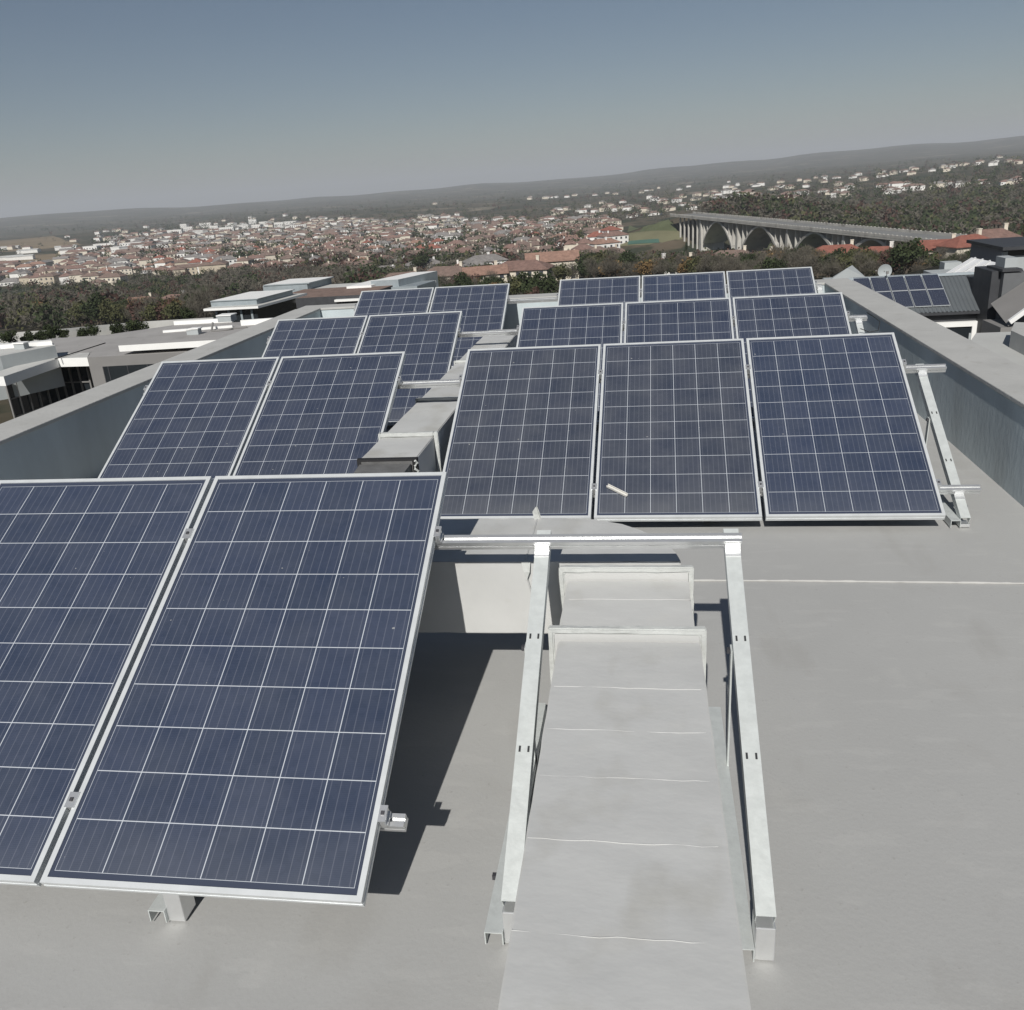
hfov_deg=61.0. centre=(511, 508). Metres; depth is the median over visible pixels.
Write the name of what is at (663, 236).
field
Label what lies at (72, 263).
town house
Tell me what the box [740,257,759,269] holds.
bare tree
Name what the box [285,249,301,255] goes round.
town house
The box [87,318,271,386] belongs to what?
office building
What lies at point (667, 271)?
evergreen tree
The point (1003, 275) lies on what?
chimney tower
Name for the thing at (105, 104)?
sky
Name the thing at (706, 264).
bare tree
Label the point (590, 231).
town house
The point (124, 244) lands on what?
apartment block
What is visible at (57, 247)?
industrial shed
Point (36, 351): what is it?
flat roof block
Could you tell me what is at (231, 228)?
apartment block
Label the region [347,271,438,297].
zinc box building
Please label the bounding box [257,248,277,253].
town house
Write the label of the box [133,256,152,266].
town house
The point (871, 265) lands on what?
bare tree
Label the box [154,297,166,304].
broadleaf tree
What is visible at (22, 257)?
industrial shed
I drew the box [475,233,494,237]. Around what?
town house
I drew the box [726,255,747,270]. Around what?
bare tree
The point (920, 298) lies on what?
solar panel
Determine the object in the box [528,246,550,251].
town house
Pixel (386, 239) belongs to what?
town house
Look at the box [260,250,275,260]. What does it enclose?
town house
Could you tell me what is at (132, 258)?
town house
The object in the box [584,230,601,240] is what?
town house
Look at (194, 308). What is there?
bare tree
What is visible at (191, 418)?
solar panel
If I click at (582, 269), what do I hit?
evergreen tree
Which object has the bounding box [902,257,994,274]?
white roofed house
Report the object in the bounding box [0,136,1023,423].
ground
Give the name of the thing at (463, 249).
town house
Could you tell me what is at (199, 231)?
apartment block
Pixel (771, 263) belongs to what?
evergreen tree
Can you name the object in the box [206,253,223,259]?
town house
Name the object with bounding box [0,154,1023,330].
woodland
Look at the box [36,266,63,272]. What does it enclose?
town house
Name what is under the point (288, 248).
town house
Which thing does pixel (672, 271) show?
evergreen tree
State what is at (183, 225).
apartment block
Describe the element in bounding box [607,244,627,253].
town house
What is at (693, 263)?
broadleaf tree
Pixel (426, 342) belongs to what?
solar panel
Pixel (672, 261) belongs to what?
broadleaf tree
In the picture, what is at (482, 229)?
town house
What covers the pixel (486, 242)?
town house
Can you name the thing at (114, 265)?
town house
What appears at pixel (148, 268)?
town house
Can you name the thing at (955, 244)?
tiled house
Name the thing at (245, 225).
apartment block
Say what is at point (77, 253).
distant town
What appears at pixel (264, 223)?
apartment block
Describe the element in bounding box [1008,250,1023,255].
window
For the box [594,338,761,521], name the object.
solar panel
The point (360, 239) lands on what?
town house
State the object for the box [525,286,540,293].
plum tree
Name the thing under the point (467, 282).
evergreen tree
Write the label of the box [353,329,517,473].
air duct
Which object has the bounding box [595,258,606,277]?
evergreen tree
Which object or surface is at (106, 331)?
garden wall
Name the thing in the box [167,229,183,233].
apartment block
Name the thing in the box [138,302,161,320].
broadleaf tree
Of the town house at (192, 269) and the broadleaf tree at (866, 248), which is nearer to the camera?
the broadleaf tree at (866, 248)
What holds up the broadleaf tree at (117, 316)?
on the ground
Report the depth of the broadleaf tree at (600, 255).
276.61 m
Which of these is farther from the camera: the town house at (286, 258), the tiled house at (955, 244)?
the town house at (286, 258)
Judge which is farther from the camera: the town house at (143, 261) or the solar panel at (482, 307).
the town house at (143, 261)
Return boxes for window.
[102,364,152,382]
[936,320,977,339]
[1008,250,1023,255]
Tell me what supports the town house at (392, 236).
on the ground
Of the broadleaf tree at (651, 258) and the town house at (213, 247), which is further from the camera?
the town house at (213, 247)
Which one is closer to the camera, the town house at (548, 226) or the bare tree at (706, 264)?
the bare tree at (706, 264)
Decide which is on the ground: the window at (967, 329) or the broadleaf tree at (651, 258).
the broadleaf tree at (651, 258)
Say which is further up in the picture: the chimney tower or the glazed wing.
the chimney tower
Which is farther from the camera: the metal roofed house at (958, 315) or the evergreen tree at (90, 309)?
the evergreen tree at (90, 309)
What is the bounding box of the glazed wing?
[0,335,105,418]
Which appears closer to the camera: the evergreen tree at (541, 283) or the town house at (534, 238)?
the evergreen tree at (541, 283)
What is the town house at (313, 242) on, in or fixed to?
on the ground
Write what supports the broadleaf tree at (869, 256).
on the ground
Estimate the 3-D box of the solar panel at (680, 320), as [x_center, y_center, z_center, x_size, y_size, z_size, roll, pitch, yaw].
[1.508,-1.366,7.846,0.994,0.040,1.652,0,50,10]
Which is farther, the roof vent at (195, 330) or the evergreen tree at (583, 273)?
the evergreen tree at (583, 273)
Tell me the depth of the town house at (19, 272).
819.44 m
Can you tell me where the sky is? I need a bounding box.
[0,0,1023,217]
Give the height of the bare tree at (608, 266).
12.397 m
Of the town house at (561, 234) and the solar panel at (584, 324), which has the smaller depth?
the solar panel at (584, 324)
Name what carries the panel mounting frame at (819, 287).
on the apartment building at (888, 670)
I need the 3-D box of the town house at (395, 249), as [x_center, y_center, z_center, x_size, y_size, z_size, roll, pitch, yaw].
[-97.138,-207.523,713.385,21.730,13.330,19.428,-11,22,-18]
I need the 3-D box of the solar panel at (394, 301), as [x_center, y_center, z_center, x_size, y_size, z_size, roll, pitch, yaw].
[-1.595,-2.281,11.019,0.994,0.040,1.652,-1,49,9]
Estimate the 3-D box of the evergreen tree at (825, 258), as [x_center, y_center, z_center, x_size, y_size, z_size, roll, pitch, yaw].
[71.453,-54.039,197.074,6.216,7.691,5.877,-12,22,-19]
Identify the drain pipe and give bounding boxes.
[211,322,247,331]
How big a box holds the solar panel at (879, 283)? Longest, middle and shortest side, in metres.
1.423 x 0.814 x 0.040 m
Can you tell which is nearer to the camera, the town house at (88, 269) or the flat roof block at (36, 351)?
the flat roof block at (36, 351)
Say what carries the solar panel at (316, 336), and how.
attached to the panel mounting frame at (487, 333)
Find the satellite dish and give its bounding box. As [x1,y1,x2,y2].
[878,264,891,277]
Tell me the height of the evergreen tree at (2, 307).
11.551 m
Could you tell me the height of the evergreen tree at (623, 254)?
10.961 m
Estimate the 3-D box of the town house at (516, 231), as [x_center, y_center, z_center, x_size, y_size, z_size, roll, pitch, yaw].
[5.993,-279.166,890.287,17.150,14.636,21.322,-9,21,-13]
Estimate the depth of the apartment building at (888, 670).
3.10 m
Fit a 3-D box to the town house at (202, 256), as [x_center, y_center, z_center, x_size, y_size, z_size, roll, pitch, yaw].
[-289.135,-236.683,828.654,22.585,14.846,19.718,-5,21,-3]
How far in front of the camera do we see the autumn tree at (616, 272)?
260.70 m
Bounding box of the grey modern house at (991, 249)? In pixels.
[966,237,1023,270]
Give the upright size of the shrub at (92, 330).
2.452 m
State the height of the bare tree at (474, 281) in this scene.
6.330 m
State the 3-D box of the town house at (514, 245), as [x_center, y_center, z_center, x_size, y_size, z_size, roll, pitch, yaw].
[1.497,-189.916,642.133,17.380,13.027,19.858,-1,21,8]
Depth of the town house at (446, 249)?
656.32 m
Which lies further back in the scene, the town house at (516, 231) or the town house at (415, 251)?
the town house at (516, 231)
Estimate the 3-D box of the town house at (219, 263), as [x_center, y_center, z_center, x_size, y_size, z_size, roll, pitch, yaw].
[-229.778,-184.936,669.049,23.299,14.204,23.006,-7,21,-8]
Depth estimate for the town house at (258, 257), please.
744.88 m
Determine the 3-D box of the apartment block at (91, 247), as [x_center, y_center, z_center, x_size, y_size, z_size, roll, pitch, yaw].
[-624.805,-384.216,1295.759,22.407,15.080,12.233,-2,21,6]
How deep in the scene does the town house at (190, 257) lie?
857.67 m
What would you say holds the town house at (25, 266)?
on the ground
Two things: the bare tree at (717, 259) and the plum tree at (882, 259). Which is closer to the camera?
the plum tree at (882, 259)
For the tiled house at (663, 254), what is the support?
on the ground
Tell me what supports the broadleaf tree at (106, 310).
on the ground
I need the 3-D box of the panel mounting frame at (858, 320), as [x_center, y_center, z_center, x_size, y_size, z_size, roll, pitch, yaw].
[1.583,-1.259,7.822,3.242,0.755,1.258,-1,21,9]
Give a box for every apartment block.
[83,245,100,251]
[93,242,116,248]
[110,246,127,252]
[119,241,144,245]
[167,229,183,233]
[180,224,188,227]
[183,226,191,230]
[193,230,207,234]
[219,226,234,230]
[237,224,251,228]
[248,219,256,224]
[251,224,262,227]
[259,221,271,225]
[274,222,283,227]
[284,221,298,225]
[289,224,306,227]
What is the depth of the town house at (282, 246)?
952.16 m
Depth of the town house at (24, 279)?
780.01 m
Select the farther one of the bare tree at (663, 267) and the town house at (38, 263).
the town house at (38, 263)
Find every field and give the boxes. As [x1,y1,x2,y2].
[0,236,81,251]
[4,253,57,262]
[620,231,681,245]
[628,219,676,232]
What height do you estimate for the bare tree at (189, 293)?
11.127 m
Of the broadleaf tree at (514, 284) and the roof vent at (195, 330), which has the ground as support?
the broadleaf tree at (514, 284)
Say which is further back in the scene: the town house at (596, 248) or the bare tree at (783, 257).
the town house at (596, 248)
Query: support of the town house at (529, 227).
on the ground
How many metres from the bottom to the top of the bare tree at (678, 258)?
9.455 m
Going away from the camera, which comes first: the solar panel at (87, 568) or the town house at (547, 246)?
the solar panel at (87, 568)
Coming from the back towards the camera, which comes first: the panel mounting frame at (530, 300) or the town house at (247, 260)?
the town house at (247, 260)
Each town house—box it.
[0,266,14,271]
[0,273,5,280]
[0,278,20,285]
[9,268,32,277]
[14,263,35,269]
[19,273,32,284]
[26,267,42,273]
[29,274,42,283]
[30,260,45,267]
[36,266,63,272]
[38,271,61,285]
[58,258,73,264]
[59,271,70,283]
[63,261,78,264]
[63,264,86,270]
[67,269,87,281]
[71,266,97,272]
[75,255,96,261]
[80,271,104,281]
[81,259,102,267]
[89,271,128,285]
[91,262,104,269]
[97,266,115,272]
[101,269,114,272]
[108,262,131,267]
[109,257,129,262]
[115,265,133,274]
[126,254,141,261]
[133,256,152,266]
[140,266,154,273]
[152,265,169,274]
[153,254,172,262]
[154,258,174,267]
[162,251,177,258]
[163,265,176,274]
[173,263,200,276]
[174,258,192,264]
[175,246,188,250]
[176,249,199,258]
[183,252,199,259]
[188,258,205,263]
[194,253,213,259]
[198,258,228,273]
[201,246,222,251]
[204,248,219,252]
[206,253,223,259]
[212,255,237,264]
[227,262,250,268]
[236,256,253,264]
[248,254,267,263]
[250,263,264,270]
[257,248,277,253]
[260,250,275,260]
[267,259,287,264]
[272,249,287,258]
[275,244,286,248]
[280,253,297,261]
[283,246,295,250]
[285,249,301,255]
[286,257,310,264]
[291,238,305,243]
[296,246,309,251]
[306,240,321,246]
[309,254,326,261]
[318,248,329,255]
[320,261,336,267]
[321,245,336,250]
[324,241,337,245]
[330,247,355,253]
[337,258,351,264]
[341,235,356,240]
[346,237,363,242]
[352,256,374,267]
[353,251,377,256]
[361,239,372,246]
[365,235,377,241]
[365,244,382,251]
[371,240,391,245]
[375,237,392,240]
[383,243,406,249]
[386,234,399,240]
[388,248,401,256]
[397,232,411,239]
[398,238,412,243]
[405,249,428,254]
[405,257,442,269]
[411,239,424,243]
[423,243,441,250]
[431,238,442,243]
[433,231,447,236]
[434,247,454,254]
[443,232,463,239]
[446,239,467,245]
[453,246,474,252]
[457,239,475,245]
[463,252,508,266]
[464,236,481,241]
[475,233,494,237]
[476,227,488,230]
[476,241,497,246]
[479,246,502,253]
[481,229,498,233]
[483,233,506,240]
[494,229,510,234]
[503,243,520,249]
[507,243,535,253]
[509,229,524,235]
[510,236,529,242]
[511,239,527,245]
[520,225,533,230]
[524,239,543,246]
[527,235,547,241]
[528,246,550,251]
[541,243,563,250]
[542,223,554,231]
[543,232,552,238]
[550,232,572,239]
[553,222,569,232]
[555,236,580,245]
[564,237,592,249]
[571,243,591,250]
[575,224,595,229]
[581,245,608,254]
[583,227,600,236]
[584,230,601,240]
[588,237,620,247]
[593,231,629,243]
[600,225,621,232]
[603,218,620,224]
[605,222,623,229]
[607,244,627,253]
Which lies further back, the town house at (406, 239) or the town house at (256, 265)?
the town house at (406, 239)
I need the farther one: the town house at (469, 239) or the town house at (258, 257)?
the town house at (469, 239)
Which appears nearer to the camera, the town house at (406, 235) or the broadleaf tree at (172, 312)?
the broadleaf tree at (172, 312)
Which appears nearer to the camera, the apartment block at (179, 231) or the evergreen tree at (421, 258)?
the evergreen tree at (421, 258)
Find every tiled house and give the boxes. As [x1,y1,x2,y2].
[127,293,153,299]
[162,290,183,299]
[382,267,415,277]
[427,261,462,278]
[462,260,508,282]
[502,255,555,281]
[524,246,579,280]
[634,253,673,278]
[714,245,752,257]
[815,239,861,252]
[865,241,898,270]
[902,233,955,271]
[933,228,988,258]
[973,223,1022,237]
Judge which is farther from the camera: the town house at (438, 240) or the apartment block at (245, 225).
the apartment block at (245, 225)
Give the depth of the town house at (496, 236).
829.85 m
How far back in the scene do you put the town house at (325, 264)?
534.98 m
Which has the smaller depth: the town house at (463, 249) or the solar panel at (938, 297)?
the solar panel at (938, 297)
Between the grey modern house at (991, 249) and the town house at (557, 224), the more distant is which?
the town house at (557, 224)
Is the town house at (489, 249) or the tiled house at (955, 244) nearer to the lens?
the tiled house at (955, 244)
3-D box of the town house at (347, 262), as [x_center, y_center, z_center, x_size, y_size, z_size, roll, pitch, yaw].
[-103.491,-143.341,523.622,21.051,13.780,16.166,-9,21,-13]
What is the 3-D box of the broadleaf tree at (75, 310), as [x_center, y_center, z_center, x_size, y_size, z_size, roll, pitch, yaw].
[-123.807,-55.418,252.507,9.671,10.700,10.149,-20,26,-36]
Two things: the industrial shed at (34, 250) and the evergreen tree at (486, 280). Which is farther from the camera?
the industrial shed at (34, 250)
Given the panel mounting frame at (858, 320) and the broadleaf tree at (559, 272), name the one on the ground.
the broadleaf tree at (559, 272)
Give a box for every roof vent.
[11,341,29,349]
[188,327,201,334]
[216,313,236,321]
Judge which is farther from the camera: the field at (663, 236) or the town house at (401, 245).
the town house at (401, 245)
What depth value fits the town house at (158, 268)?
720.11 m
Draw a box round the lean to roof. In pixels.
[981,282,1023,332]
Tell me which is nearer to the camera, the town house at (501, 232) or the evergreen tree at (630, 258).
the evergreen tree at (630, 258)
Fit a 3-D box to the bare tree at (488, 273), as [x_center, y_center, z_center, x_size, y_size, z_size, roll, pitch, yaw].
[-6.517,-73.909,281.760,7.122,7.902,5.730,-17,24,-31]
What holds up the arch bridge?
on the ground
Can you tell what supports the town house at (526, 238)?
on the ground
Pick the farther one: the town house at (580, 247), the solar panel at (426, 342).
the town house at (580, 247)
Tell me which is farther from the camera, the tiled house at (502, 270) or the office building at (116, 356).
the tiled house at (502, 270)
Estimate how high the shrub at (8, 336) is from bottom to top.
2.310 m
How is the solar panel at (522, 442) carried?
attached to the panel mounting frame at (955, 489)
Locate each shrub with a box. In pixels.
[0,330,18,342]
[19,330,35,340]
[34,330,49,340]
[40,325,60,338]
[57,329,69,337]
[76,328,88,336]
[85,324,100,335]
[109,322,125,333]
[122,320,148,331]
[179,307,196,318]
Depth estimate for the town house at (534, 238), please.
726.78 m
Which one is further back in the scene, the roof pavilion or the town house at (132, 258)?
the town house at (132, 258)
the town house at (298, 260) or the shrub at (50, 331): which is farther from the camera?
the town house at (298, 260)
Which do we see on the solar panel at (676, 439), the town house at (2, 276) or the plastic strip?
the plastic strip
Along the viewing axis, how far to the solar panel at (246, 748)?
2.89 m
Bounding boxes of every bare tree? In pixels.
[81,293,107,324]
[122,302,142,321]
[132,298,160,320]
[134,293,157,307]
[179,285,194,304]
[180,289,215,318]
[187,291,213,317]
[199,279,225,316]
[290,265,303,277]
[439,275,453,286]
[471,277,477,284]
[486,270,498,277]
[565,261,578,278]
[583,255,600,277]
[598,248,621,276]
[620,261,639,275]
[628,260,643,275]
[637,253,652,274]
[650,255,671,274]
[667,254,684,273]
[693,252,716,271]
[710,253,728,271]
[711,255,735,276]
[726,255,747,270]
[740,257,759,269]
[754,245,781,263]
[768,242,793,267]
[784,244,818,266]
[785,252,808,267]
[795,249,829,275]
[798,245,812,257]
[819,255,846,275]
[850,250,881,275]
[910,257,934,271]
[932,246,948,259]
[943,249,968,260]
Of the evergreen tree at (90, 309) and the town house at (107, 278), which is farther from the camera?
the town house at (107, 278)
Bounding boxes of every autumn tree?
[598,259,623,276]
[633,259,658,274]
[677,257,691,272]
[765,245,781,256]
[905,261,927,271]
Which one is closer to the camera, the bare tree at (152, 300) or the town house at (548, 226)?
the bare tree at (152, 300)
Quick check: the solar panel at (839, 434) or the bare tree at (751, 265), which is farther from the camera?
the bare tree at (751, 265)
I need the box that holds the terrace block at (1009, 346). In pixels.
[971,322,1023,366]
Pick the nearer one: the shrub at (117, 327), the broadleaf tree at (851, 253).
the shrub at (117, 327)
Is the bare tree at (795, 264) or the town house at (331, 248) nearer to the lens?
the bare tree at (795, 264)
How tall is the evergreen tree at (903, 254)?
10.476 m
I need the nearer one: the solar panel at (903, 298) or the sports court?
the solar panel at (903, 298)
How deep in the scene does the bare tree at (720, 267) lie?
210.11 m
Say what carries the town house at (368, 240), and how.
on the ground
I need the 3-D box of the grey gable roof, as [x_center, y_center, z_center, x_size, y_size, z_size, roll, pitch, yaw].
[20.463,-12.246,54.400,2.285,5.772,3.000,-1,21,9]
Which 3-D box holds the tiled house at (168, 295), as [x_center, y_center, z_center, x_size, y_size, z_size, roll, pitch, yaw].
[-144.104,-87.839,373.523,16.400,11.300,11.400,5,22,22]
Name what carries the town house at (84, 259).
on the ground
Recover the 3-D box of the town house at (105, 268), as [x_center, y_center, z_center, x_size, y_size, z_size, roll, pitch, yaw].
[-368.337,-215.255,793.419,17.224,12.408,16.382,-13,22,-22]
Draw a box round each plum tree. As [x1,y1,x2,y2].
[126,300,146,321]
[154,297,177,319]
[470,273,480,280]
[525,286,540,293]
[875,249,899,272]
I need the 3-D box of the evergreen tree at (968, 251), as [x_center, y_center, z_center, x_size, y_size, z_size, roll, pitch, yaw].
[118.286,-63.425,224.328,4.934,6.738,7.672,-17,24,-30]
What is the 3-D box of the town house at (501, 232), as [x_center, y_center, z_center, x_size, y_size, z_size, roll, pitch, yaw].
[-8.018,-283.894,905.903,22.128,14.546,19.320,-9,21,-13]
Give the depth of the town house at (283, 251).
806.95 m
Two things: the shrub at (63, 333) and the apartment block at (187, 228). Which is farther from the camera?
the apartment block at (187, 228)
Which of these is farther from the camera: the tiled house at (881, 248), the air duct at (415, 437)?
the tiled house at (881, 248)
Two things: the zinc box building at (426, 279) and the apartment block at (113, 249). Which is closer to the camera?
the zinc box building at (426, 279)
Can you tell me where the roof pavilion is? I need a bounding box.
[203,289,306,322]
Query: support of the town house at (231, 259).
on the ground
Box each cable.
[55,343,104,358]
[860,312,879,331]
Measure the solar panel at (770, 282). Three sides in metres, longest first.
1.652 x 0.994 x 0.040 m
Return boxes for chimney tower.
[972,255,1023,332]
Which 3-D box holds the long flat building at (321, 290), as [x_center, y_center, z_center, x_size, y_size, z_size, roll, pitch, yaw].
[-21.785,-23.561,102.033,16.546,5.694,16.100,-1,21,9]
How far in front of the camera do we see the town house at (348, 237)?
1019.57 m
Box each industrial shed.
[0,245,20,249]
[0,254,22,260]
[6,254,35,260]
[16,248,40,253]
[54,244,77,250]
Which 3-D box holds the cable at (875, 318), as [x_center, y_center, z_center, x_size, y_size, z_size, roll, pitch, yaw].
[3.224,-1.671,7.799,0.143,0.154,0.196,10,25,33]
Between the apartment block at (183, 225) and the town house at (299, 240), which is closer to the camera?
the town house at (299, 240)
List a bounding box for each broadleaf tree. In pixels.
[64,299,95,326]
[97,300,123,323]
[109,304,131,322]
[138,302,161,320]
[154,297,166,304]
[160,299,183,319]
[497,275,520,294]
[552,263,572,281]
[587,251,609,277]
[645,255,665,274]
[664,257,675,273]
[684,256,713,272]
[829,252,854,270]
[836,251,855,258]
[854,245,871,253]
[854,251,878,276]
[855,250,880,276]
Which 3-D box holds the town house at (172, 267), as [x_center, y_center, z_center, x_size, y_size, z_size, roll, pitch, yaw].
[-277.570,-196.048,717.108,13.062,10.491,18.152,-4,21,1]
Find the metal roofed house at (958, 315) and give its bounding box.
[848,272,979,339]
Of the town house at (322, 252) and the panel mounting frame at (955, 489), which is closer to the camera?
the panel mounting frame at (955, 489)
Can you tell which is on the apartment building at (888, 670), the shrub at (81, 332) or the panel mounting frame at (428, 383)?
the panel mounting frame at (428, 383)
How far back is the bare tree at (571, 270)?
282.64 m
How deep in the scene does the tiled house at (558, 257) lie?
309.27 m
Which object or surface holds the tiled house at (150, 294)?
on the ground
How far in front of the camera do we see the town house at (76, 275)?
712.06 m
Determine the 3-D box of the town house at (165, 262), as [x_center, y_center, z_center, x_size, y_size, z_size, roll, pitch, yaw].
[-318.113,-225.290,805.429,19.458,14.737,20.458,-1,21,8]
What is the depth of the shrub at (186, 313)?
104.02 m
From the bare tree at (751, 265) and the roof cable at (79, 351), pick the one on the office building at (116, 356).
the roof cable at (79, 351)
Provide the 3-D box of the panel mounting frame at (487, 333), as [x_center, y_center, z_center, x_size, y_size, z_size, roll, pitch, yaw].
[-1.302,-1.318,8.581,2.650,0.720,1.128,-1,21,9]
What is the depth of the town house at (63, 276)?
720.86 m
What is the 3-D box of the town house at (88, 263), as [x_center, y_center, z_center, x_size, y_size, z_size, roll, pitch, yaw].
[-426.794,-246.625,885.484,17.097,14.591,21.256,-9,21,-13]
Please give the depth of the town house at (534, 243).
623.92 m
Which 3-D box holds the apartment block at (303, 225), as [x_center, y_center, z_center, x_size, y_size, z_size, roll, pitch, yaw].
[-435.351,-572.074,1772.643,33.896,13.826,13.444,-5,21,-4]
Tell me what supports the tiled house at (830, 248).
on the ground
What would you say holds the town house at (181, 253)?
on the ground
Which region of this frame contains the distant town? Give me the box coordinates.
[0,155,1023,266]
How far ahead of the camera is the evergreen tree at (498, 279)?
226.82 m
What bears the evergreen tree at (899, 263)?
on the ground
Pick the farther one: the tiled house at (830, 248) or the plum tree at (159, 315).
the tiled house at (830, 248)
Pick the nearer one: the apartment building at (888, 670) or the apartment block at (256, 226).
the apartment building at (888, 670)
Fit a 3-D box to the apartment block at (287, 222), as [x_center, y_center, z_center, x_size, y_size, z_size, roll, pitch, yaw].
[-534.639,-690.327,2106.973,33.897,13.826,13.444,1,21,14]
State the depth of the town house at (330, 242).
958.49 m
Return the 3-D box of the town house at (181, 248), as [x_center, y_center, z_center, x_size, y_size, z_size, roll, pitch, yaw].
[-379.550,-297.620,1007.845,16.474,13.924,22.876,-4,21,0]
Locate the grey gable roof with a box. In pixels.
[822,265,864,278]
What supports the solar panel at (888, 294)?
on the metal roofed house at (958, 315)
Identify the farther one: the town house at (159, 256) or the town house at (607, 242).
the town house at (159, 256)
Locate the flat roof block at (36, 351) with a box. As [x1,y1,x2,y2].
[0,340,64,399]
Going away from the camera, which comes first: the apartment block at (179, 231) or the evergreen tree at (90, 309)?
the evergreen tree at (90, 309)
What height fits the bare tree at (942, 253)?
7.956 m
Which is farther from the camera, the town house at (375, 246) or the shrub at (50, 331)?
the town house at (375, 246)
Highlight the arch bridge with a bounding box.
[670,212,966,251]
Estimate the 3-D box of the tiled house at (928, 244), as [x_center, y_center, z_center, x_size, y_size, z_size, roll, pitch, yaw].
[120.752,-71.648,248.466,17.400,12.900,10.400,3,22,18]
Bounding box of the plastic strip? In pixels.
[606,484,627,496]
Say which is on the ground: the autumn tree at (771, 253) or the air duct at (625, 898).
the autumn tree at (771, 253)
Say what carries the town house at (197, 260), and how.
on the ground
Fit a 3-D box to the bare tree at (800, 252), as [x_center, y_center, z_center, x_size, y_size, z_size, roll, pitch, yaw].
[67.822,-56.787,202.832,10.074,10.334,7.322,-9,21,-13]
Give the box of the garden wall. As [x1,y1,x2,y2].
[0,317,213,343]
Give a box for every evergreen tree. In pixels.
[0,305,14,329]
[78,291,109,324]
[112,299,127,322]
[183,293,208,317]
[409,250,429,266]
[442,283,455,286]
[453,272,470,285]
[460,279,473,285]
[477,276,491,284]
[492,277,503,283]
[509,271,533,294]
[520,271,558,293]
[574,261,586,277]
[575,251,594,277]
[580,260,602,277]
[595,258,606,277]
[615,250,636,275]
[619,253,640,274]
[662,259,672,273]
[669,257,686,273]
[740,253,757,268]
[754,257,788,269]
[813,253,835,277]
[830,247,848,255]
[884,247,903,274]
[886,238,938,273]
[923,258,947,266]
[945,254,964,260]
[961,249,970,257]
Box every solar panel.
[0,476,213,886]
[40,472,447,906]
[98,357,280,479]
[233,351,405,475]
[262,315,367,358]
[353,287,433,317]
[357,311,462,425]
[429,283,509,367]
[440,344,600,518]
[516,303,623,424]
[557,276,639,342]
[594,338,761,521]
[624,298,733,342]
[642,271,726,301]
[726,267,816,338]
[732,292,851,420]
[746,332,945,520]
[853,277,872,289]
[870,276,890,291]
[877,291,893,300]
[887,275,907,290]
[892,291,913,307]
[904,274,925,289]
[909,290,931,306]
[922,273,943,289]
[927,289,949,305]
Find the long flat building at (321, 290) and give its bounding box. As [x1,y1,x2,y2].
[263,276,392,308]
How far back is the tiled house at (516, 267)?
293.82 m
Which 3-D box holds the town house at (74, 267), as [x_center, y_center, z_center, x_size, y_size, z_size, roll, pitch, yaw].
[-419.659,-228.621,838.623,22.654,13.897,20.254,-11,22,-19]
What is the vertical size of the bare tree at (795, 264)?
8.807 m
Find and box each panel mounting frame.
[64,526,775,961]
[143,376,459,394]
[266,328,516,343]
[354,296,556,310]
[459,359,981,527]
[517,311,867,334]
[556,281,822,301]
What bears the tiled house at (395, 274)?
on the ground
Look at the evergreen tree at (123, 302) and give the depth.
234.21 m
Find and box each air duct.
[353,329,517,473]
[418,507,750,1009]
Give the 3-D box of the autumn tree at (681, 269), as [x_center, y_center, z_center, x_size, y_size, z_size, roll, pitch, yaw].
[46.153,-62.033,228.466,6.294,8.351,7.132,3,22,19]
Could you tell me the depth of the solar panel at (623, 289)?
10.63 m
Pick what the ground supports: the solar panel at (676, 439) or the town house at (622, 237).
the town house at (622, 237)
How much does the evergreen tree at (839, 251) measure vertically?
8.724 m
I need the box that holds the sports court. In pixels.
[628,239,659,243]
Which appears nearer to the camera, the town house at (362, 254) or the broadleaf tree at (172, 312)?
the broadleaf tree at (172, 312)
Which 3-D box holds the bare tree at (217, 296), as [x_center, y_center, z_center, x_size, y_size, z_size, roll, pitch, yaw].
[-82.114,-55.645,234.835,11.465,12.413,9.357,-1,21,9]
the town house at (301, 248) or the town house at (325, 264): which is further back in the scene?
the town house at (301, 248)
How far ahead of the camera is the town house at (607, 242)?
576.40 m
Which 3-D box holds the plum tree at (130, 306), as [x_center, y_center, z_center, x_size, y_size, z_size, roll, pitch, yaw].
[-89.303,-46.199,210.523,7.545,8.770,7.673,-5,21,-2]
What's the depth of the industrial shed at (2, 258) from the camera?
1256.13 m
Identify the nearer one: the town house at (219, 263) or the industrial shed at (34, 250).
the town house at (219, 263)
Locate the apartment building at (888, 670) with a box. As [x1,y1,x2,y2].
[0,278,1023,1009]
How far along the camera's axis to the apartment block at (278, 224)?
1991.98 m
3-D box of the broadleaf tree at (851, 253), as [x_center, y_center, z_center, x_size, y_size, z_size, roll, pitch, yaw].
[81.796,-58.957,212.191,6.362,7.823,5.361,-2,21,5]
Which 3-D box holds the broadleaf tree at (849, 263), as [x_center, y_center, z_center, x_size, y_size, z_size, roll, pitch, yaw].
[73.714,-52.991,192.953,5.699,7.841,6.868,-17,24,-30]
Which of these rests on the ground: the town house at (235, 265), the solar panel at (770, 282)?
the town house at (235, 265)
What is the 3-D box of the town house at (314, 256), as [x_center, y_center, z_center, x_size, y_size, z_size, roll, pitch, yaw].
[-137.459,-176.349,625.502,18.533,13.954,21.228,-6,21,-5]
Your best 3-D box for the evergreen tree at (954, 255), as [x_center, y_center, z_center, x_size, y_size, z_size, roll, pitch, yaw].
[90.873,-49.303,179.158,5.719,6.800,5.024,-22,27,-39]
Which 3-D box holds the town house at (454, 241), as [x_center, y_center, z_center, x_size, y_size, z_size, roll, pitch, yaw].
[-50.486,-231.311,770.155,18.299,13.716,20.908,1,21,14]

